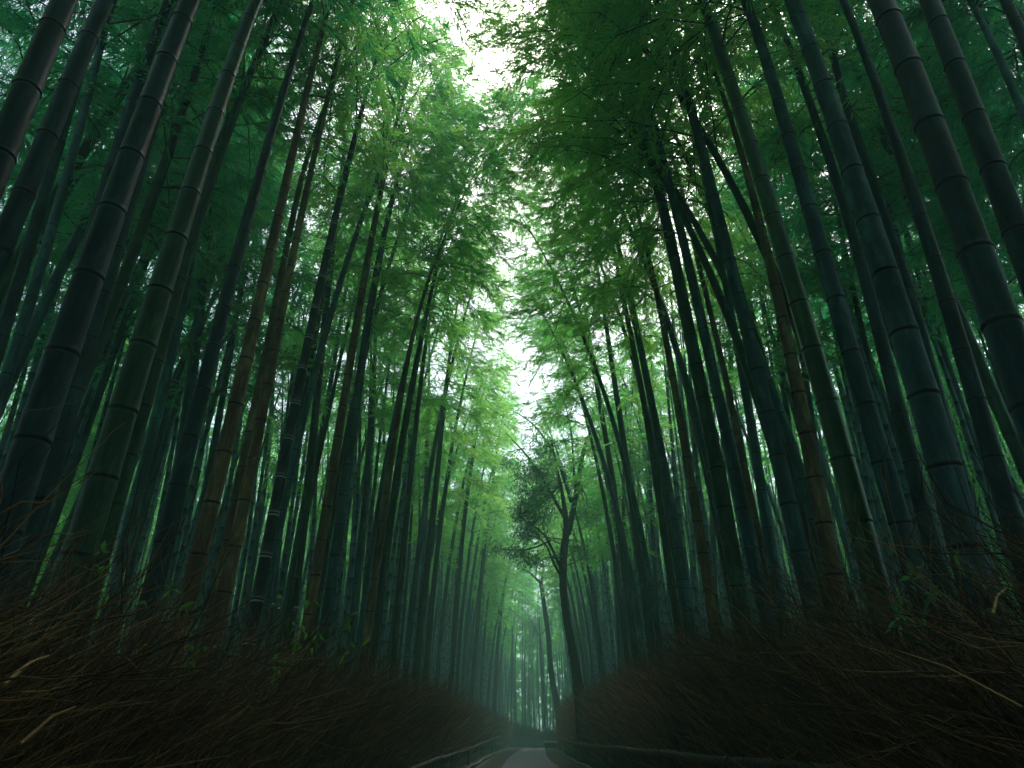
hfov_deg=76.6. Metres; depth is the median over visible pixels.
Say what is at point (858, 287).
bamboo
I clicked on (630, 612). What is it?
bamboo
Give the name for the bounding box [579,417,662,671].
bamboo
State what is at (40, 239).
bamboo
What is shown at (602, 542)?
bamboo
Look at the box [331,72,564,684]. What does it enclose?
bamboo
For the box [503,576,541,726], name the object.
bamboo
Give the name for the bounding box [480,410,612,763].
broadleaf tree
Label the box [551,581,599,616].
bamboo
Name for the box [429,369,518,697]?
bamboo
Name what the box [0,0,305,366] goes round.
bamboo
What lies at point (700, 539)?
bamboo
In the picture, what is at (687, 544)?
bamboo
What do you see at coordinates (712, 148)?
bamboo
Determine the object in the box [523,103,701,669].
bamboo
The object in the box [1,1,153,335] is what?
bamboo
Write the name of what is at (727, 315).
bamboo
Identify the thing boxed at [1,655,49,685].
dead stick
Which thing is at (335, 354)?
bamboo
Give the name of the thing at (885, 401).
bamboo
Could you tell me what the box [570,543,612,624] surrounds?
bamboo
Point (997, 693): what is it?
dead stick
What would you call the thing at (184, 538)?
bamboo thicket
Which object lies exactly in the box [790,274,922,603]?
bamboo
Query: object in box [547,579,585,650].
bamboo
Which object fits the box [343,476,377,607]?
bamboo
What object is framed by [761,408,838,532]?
bamboo
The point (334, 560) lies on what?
bamboo
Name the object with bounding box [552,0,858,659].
bamboo
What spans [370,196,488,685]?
bamboo
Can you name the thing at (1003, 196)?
bamboo
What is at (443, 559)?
bamboo
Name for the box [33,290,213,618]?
bamboo
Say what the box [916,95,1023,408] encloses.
bamboo
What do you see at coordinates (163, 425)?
bamboo
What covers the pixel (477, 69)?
sky
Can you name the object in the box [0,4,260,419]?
bamboo
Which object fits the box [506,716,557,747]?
brushwood fence
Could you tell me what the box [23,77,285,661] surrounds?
bamboo
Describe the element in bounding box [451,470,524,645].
bamboo
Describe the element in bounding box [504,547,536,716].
bamboo
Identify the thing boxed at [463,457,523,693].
bamboo
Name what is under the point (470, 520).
bamboo
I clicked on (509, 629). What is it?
bamboo
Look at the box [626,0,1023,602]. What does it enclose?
bamboo
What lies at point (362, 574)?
bamboo
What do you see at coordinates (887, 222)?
bamboo
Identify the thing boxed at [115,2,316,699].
bamboo
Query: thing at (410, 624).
bamboo
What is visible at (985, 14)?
bamboo
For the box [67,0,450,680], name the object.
bamboo
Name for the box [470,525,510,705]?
bamboo
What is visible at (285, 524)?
bamboo
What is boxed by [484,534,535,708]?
bamboo
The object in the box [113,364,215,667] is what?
bamboo
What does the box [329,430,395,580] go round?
bamboo
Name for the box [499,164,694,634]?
bamboo
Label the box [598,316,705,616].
bamboo
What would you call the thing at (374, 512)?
bamboo
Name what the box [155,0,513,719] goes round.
bamboo
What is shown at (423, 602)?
bamboo
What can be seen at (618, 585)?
bamboo
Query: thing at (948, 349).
bamboo
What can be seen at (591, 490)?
bamboo
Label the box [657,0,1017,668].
bamboo
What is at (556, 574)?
bamboo
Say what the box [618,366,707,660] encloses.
bamboo
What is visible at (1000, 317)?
bamboo
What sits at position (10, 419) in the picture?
bamboo
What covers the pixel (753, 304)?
bamboo
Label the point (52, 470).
bamboo
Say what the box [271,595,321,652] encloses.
leafy shoot
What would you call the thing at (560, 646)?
bamboo
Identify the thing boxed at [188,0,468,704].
bamboo
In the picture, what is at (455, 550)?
bamboo
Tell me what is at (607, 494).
bamboo
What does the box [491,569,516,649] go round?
bamboo
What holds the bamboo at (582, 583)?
on the ground
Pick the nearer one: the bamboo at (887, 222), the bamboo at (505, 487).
the bamboo at (887, 222)
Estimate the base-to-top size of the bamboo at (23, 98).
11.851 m
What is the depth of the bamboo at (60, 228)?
9.36 m
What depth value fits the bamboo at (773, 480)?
22.37 m
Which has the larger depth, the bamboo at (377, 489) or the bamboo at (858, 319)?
the bamboo at (377, 489)
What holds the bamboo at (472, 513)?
on the ground
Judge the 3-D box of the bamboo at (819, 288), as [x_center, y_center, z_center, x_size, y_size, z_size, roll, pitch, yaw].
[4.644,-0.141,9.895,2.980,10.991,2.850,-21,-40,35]
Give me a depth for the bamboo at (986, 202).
10.04 m
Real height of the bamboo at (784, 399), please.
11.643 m
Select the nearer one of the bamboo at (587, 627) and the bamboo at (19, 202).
the bamboo at (19, 202)
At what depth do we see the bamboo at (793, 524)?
6.01 m
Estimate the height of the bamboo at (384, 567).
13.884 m
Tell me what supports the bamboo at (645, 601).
on the ground
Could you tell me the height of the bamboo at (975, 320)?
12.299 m
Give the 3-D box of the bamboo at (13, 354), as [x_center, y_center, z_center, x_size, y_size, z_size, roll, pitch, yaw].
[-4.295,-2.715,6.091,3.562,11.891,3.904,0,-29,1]
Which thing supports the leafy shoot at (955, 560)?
on the brushwood fence at (846, 707)
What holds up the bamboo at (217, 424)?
on the ground
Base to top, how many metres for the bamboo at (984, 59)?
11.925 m
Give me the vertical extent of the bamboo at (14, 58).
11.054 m
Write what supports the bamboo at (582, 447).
on the ground
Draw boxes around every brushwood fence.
[0,395,514,767]
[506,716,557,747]
[550,412,1023,767]
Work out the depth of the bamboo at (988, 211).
10.88 m
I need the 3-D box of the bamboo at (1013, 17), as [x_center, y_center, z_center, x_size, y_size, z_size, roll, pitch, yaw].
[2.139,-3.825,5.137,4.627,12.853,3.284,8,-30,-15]
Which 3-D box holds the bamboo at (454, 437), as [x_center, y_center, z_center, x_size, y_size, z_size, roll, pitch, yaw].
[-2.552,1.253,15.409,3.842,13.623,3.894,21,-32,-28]
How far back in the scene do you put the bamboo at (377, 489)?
22.64 m
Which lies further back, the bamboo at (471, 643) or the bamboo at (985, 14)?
the bamboo at (471, 643)
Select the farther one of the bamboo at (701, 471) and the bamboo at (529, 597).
the bamboo at (529, 597)
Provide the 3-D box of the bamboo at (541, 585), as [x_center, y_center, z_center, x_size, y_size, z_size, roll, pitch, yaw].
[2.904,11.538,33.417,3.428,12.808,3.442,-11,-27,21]
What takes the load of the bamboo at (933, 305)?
on the ground
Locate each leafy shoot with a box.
[78,540,110,605]
[133,584,194,620]
[142,609,369,705]
[180,638,228,670]
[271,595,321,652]
[885,560,997,662]
[905,551,996,612]
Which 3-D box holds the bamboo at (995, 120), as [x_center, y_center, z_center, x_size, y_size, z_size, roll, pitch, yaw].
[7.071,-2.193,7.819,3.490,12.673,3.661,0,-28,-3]
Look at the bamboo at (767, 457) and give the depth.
17.26 m
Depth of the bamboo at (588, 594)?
21.94 m
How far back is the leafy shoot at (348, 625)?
3.08 m
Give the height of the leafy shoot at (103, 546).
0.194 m
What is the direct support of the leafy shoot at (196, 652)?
in the brushwood fence at (326, 725)
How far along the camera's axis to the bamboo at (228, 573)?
6.30 m
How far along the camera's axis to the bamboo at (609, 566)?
27.50 m
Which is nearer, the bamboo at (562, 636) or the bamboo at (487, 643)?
the bamboo at (487, 643)
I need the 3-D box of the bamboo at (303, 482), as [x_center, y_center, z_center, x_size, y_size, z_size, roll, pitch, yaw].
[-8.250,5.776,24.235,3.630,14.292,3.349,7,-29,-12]
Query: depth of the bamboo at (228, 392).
18.23 m
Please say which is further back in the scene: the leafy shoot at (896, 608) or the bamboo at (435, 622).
the bamboo at (435, 622)
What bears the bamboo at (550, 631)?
on the ground
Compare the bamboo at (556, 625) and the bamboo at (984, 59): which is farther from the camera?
the bamboo at (556, 625)
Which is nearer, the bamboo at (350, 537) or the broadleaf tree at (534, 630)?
the bamboo at (350, 537)
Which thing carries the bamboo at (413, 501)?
on the ground
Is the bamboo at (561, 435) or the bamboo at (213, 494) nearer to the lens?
the bamboo at (213, 494)
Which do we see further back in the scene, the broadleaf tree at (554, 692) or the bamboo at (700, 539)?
the broadleaf tree at (554, 692)
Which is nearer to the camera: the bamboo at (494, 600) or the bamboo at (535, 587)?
the bamboo at (494, 600)
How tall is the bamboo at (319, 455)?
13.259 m
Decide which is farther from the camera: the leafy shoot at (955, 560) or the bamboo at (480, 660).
the bamboo at (480, 660)
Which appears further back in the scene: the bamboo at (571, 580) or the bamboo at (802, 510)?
the bamboo at (571, 580)
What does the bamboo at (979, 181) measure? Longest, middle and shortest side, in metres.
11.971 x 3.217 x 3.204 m
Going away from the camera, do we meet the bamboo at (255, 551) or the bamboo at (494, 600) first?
the bamboo at (255, 551)
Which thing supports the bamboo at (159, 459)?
on the ground
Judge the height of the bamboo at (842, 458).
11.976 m
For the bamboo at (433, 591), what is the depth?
17.30 m
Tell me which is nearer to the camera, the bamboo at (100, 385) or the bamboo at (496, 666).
the bamboo at (100, 385)
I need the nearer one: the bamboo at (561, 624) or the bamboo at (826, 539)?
the bamboo at (826, 539)
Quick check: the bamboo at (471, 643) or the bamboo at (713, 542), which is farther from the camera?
the bamboo at (471, 643)
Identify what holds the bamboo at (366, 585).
on the ground
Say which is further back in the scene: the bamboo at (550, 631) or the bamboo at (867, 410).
the bamboo at (550, 631)
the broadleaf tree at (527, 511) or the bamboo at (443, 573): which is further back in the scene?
the bamboo at (443, 573)
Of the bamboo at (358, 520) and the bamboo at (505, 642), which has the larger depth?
the bamboo at (505, 642)
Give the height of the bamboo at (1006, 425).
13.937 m
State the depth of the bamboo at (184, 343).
9.69 m
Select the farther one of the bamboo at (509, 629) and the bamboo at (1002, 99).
the bamboo at (509, 629)
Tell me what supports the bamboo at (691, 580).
on the ground
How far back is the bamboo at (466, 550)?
25.57 m
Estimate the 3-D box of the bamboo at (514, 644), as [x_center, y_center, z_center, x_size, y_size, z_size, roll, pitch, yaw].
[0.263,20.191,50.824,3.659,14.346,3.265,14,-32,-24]
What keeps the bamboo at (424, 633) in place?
on the ground
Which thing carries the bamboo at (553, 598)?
on the ground
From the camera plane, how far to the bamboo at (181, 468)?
4.71 m
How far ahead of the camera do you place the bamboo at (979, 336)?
10.61 m
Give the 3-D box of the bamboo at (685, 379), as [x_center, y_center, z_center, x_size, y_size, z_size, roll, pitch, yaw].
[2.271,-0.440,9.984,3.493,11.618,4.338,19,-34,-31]
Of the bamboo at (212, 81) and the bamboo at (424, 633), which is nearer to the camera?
the bamboo at (212, 81)
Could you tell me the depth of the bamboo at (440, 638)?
20.31 m
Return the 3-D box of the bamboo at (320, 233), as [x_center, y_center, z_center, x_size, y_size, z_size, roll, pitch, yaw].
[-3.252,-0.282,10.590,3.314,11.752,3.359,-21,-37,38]
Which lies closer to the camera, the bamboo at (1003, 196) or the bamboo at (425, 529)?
the bamboo at (1003, 196)
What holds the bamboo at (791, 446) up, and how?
on the ground
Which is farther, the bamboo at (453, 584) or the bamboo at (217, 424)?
the bamboo at (453, 584)
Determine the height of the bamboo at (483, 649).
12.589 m
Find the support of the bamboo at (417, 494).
on the ground
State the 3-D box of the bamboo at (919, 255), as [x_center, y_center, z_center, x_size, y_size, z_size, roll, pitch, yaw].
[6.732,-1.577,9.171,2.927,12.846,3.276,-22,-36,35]
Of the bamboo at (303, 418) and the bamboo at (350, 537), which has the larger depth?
the bamboo at (350, 537)
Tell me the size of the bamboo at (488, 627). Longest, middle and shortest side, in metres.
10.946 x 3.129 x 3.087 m
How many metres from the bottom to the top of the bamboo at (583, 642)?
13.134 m
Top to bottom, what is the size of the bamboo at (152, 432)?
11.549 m
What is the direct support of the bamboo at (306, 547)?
on the ground
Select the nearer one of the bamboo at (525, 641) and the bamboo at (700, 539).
the bamboo at (700, 539)
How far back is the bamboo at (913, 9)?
7.03 m
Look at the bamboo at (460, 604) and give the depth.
29.24 m
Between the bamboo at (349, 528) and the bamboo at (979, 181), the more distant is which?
the bamboo at (349, 528)
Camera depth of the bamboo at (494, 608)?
39.38 m
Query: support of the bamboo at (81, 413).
on the ground
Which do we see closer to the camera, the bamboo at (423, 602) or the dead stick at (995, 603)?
the dead stick at (995, 603)
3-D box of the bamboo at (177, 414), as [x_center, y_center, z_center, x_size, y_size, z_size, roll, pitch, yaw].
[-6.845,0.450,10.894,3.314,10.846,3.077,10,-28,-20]
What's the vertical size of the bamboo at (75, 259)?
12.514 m
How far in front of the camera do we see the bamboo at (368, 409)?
14.49 m
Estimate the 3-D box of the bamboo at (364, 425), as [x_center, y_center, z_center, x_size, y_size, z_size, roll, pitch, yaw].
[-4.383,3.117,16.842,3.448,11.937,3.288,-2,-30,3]
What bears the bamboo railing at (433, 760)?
on the ground
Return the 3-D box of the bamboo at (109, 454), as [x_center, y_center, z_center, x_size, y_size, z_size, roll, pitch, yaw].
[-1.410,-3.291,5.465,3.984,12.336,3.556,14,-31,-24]
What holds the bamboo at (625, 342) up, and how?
on the ground
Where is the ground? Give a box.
[459,748,584,767]
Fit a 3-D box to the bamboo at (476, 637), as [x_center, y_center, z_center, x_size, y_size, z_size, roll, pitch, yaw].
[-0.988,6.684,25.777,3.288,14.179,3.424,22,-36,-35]
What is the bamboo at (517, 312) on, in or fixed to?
on the ground
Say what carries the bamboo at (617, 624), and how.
on the ground
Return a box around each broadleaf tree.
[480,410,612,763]
[519,562,560,749]
[519,604,557,731]
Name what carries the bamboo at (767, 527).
on the ground
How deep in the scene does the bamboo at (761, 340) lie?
11.37 m
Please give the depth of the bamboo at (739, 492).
7.31 m
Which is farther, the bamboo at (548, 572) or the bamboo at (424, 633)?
the bamboo at (548, 572)
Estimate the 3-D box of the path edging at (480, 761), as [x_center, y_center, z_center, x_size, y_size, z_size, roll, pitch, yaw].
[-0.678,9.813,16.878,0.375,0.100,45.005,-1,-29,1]
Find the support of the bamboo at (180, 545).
on the ground
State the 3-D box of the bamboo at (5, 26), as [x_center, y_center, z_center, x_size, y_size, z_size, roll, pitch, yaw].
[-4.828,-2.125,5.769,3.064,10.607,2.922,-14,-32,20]
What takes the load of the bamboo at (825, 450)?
on the ground
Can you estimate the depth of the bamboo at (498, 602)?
37.42 m
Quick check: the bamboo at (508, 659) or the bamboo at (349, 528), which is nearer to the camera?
the bamboo at (349, 528)
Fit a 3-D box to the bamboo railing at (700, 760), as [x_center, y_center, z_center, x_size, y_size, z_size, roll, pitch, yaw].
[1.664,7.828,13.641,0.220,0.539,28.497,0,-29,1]
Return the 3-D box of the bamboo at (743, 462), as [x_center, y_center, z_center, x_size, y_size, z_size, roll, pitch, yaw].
[2.690,-1.446,9.444,3.724,12.794,2.985,-9,-30,16]
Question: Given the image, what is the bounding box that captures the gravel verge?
[474,748,580,767]
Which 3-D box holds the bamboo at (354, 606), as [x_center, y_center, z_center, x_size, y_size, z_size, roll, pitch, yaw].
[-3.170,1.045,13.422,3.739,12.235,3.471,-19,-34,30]
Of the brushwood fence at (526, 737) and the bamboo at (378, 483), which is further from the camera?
the brushwood fence at (526, 737)
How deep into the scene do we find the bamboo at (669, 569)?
11.34 m
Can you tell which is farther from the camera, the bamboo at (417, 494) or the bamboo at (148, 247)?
the bamboo at (417, 494)
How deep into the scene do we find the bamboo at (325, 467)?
20.73 m
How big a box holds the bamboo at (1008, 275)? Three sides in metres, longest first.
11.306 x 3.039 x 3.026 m
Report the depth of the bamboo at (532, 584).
49.02 m
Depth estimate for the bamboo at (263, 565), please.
7.42 m
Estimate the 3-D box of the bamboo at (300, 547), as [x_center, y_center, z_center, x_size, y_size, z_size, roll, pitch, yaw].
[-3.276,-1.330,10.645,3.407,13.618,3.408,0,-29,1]
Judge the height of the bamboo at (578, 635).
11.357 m
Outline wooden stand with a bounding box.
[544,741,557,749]
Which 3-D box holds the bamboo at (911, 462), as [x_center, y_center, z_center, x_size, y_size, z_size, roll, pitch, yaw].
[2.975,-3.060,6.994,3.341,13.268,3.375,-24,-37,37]
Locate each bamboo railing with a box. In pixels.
[401,736,499,767]
[558,739,892,767]
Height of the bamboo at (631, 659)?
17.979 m
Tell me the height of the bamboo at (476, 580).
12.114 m
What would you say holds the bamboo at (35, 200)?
on the ground
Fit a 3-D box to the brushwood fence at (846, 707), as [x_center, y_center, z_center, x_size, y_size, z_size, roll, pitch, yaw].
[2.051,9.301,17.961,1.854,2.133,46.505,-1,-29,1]
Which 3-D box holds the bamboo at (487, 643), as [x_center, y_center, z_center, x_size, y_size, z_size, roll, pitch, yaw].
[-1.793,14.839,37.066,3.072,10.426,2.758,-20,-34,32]
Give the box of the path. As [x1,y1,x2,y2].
[501,748,558,767]
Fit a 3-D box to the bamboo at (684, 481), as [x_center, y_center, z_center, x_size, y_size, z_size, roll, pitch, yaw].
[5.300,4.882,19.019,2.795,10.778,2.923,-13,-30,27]
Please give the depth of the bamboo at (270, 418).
14.07 m
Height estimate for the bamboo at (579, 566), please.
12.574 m
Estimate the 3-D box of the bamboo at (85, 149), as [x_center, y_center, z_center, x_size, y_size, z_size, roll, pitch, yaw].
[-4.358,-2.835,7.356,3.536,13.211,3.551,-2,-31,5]
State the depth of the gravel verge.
17.70 m
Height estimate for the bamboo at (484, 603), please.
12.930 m
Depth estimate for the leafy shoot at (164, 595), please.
2.25 m
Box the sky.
[0,0,1023,731]
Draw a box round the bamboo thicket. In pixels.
[0,32,1023,731]
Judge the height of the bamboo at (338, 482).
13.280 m
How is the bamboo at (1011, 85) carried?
on the ground
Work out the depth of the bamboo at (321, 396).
17.05 m
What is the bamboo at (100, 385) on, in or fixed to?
on the ground
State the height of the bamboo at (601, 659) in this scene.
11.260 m
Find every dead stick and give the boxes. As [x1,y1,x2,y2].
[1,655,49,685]
[18,706,75,745]
[894,649,1022,707]
[992,588,1005,613]
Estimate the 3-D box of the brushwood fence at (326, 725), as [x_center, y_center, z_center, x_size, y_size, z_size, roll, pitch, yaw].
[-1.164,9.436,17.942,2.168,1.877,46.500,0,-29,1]
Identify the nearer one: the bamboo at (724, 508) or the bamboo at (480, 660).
the bamboo at (724, 508)
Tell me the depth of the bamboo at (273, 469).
14.31 m
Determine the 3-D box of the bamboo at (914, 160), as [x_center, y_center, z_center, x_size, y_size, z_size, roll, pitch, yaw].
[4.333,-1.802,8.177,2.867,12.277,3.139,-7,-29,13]
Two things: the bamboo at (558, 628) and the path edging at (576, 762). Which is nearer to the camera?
the path edging at (576, 762)
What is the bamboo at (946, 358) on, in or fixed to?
on the ground
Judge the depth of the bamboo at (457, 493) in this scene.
19.11 m
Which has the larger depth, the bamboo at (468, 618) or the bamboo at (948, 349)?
the bamboo at (468, 618)
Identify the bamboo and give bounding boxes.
[0,0,78,200]
[0,0,114,282]
[0,0,199,605]
[0,0,223,212]
[0,0,227,416]
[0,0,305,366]
[0,0,323,305]
[0,0,385,669]
[0,3,89,302]
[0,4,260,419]
[0,42,129,313]
[0,58,178,361]
[0,83,75,360]
[0,101,244,473]
[0,150,156,460]
[0,169,213,642]
[0,178,88,400]
[1,0,349,408]
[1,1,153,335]
[1,149,248,635]
[5,137,218,492]
[9,260,206,660]
[13,0,438,705]
[23,4,292,353]
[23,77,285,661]
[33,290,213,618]
[60,0,304,696]
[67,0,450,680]
[76,0,335,262]
[76,0,368,684]
[76,149,311,700]
[105,137,319,683]
[106,97,330,540]
[111,0,488,713]
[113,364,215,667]
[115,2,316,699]
[148,415,214,611]
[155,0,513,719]
[155,315,257,517]
[156,51,318,546]
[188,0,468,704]
[191,0,481,715]
[199,307,333,675]
[207,217,351,452]
[221,327,345,683]
[230,115,414,694]
[233,0,519,691]
[243,455,309,583]
[248,7,479,689]
[253,393,337,538]
[259,20,421,689]
[260,177,411,691]
[262,224,384,664]
[266,0,481,691]
[271,78,491,684]
[282,481,350,668]
[290,10,513,687]
[296,208,453,688]
[297,399,376,571]
[299,79,514,700]
[300,320,410,682]
[301,438,373,601]
[309,233,435,650]
[325,311,429,641]
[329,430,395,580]
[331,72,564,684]
[338,68,548,695]
[342,482,379,602]
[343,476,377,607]
[344,127,531,695]
[344,210,497,679]
[345,414,394,606]
[346,431,415,592]
[364,269,488,616]
[366,498,454,695]
[367,206,540,690]
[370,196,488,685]
[374,395,433,665]
[380,402,459,688]
[387,270,528,697]
[388,405,471,685]
[389,448,470,631]
[392,366,512,562]
[396,408,475,683]
[399,234,507,692]
[406,481,460,607]
[407,426,481,642]
[408,348,521,691]
[408,501,471,618]
[411,425,479,682]
[412,447,479,678]
[426,484,479,621]
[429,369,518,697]
[429,463,503,663]
[430,503,482,684]
[434,0,911,651]
[434,516,495,644]
[438,405,506,654]
[442,470,532,698]
[446,415,524,702]
[449,394,525,698]
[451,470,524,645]
[452,394,531,702]
[454,0,830,641]
[458,523,506,641]
[461,490,532,708]
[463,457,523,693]
[463,554,506,705]
[463,565,517,652]
[463,579,503,703]
[468,519,502,656]
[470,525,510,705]
[478,520,527,706]
[480,182,686,669]
[482,521,513,643]
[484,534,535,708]
[486,1,882,565]
[487,583,518,712]
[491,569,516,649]
[492,487,542,712]
[494,539,539,690]
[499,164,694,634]
[500,460,593,694]
[501,245,675,682]
[501,265,652,676]
[502,554,538,717]
[503,567,536,720]
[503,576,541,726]
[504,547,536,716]
[507,404,611,681]
[508,0,754,657]
[508,566,541,723]
[517,579,558,695]
[518,164,668,672]
[519,456,591,690]
[520,86,810,553]
[521,205,651,675]
[521,481,581,658]
[523,98,740,647]
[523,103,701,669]
[523,310,652,539]
[523,518,582,613]
[524,0,836,647]
[527,124,701,675]
[527,453,604,686]
[527,506,574,599]
[529,480,590,691]
[530,386,627,681]
[534,0,809,655]
[534,38,770,666]
[534,494,587,674]
[534,562,579,694]
[535,416,611,681]
[536,0,911,674]
[536,575,562,727]
[542,0,828,656]
[543,236,633,681]
[546,601,566,683]
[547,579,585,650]
[549,579,567,655]
[550,3,791,653]
[551,0,954,667]
[551,515,597,596]
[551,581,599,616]
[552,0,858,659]
[552,486,611,653]
[553,611,577,654]
[555,466,613,630]
[564,29,812,622]
[566,470,616,646]
[568,364,666,645]
[568,401,654,677]
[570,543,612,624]
[577,342,659,534]
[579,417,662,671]
[594,362,668,642]
[596,478,621,601]
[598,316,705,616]
[615,465,665,574]
[618,0,973,676]
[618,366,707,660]
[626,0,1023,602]
[635,357,737,611]
[640,245,766,591]
[640,472,698,593]
[644,388,736,583]
[646,332,748,654]
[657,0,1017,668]
[670,157,840,431]
[675,433,738,540]
[676,284,802,499]
[688,52,922,460]
[694,84,867,396]
[700,105,878,439]
[711,110,878,491]
[719,201,879,662]
[720,0,1018,454]
[725,0,986,384]
[734,298,834,484]
[738,0,1023,483]
[746,42,939,384]
[749,420,848,579]
[760,51,995,605]
[761,308,875,531]
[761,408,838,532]
[764,0,1023,267]
[783,31,1023,414]
[785,0,1023,56]
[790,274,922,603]
[795,0,1023,126]
[800,100,1023,505]
[815,78,1023,428]
[836,0,1023,351]
[840,0,1023,170]
[851,0,1023,205]
[855,0,1023,250]
[865,25,1023,422]
[867,0,1023,450]
[867,18,1022,333]
[874,1,1023,295]
[900,173,1023,377]
[916,0,1023,247]
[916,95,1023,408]
[918,0,1023,296]
[928,0,1023,246]
[928,134,1023,347]
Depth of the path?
18.18 m
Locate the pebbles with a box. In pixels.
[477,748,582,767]
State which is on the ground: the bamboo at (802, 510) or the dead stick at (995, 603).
the bamboo at (802, 510)
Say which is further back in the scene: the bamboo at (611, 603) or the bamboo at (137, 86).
the bamboo at (611, 603)
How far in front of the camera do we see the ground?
18.54 m
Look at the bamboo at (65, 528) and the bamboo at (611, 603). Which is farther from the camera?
the bamboo at (611, 603)
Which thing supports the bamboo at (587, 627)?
on the ground
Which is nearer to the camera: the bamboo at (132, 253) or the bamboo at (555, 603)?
the bamboo at (132, 253)
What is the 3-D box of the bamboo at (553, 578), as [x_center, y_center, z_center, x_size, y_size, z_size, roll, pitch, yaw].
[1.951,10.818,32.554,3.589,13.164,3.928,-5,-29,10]
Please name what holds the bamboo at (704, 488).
on the ground
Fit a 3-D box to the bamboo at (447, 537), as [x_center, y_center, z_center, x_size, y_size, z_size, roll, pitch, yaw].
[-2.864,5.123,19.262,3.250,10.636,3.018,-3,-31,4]
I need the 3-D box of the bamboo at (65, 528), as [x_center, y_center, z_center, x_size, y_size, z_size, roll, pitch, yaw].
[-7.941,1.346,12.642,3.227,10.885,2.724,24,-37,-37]
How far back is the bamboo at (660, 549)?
27.56 m
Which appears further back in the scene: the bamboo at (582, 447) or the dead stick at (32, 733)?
the bamboo at (582, 447)
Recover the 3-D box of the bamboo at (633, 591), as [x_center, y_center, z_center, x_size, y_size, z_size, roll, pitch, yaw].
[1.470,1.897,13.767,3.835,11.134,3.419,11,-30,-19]
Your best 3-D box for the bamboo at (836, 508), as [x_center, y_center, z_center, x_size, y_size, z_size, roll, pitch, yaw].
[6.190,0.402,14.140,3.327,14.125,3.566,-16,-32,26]
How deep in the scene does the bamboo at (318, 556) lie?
8.91 m
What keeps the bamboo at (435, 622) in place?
on the ground
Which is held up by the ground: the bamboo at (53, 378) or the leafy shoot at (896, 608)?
the bamboo at (53, 378)
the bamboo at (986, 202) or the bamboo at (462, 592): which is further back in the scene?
the bamboo at (462, 592)
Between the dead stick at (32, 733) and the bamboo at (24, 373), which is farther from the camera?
the bamboo at (24, 373)
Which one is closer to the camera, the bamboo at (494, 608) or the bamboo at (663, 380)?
the bamboo at (663, 380)
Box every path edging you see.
[466,747,513,767]
[557,748,591,767]

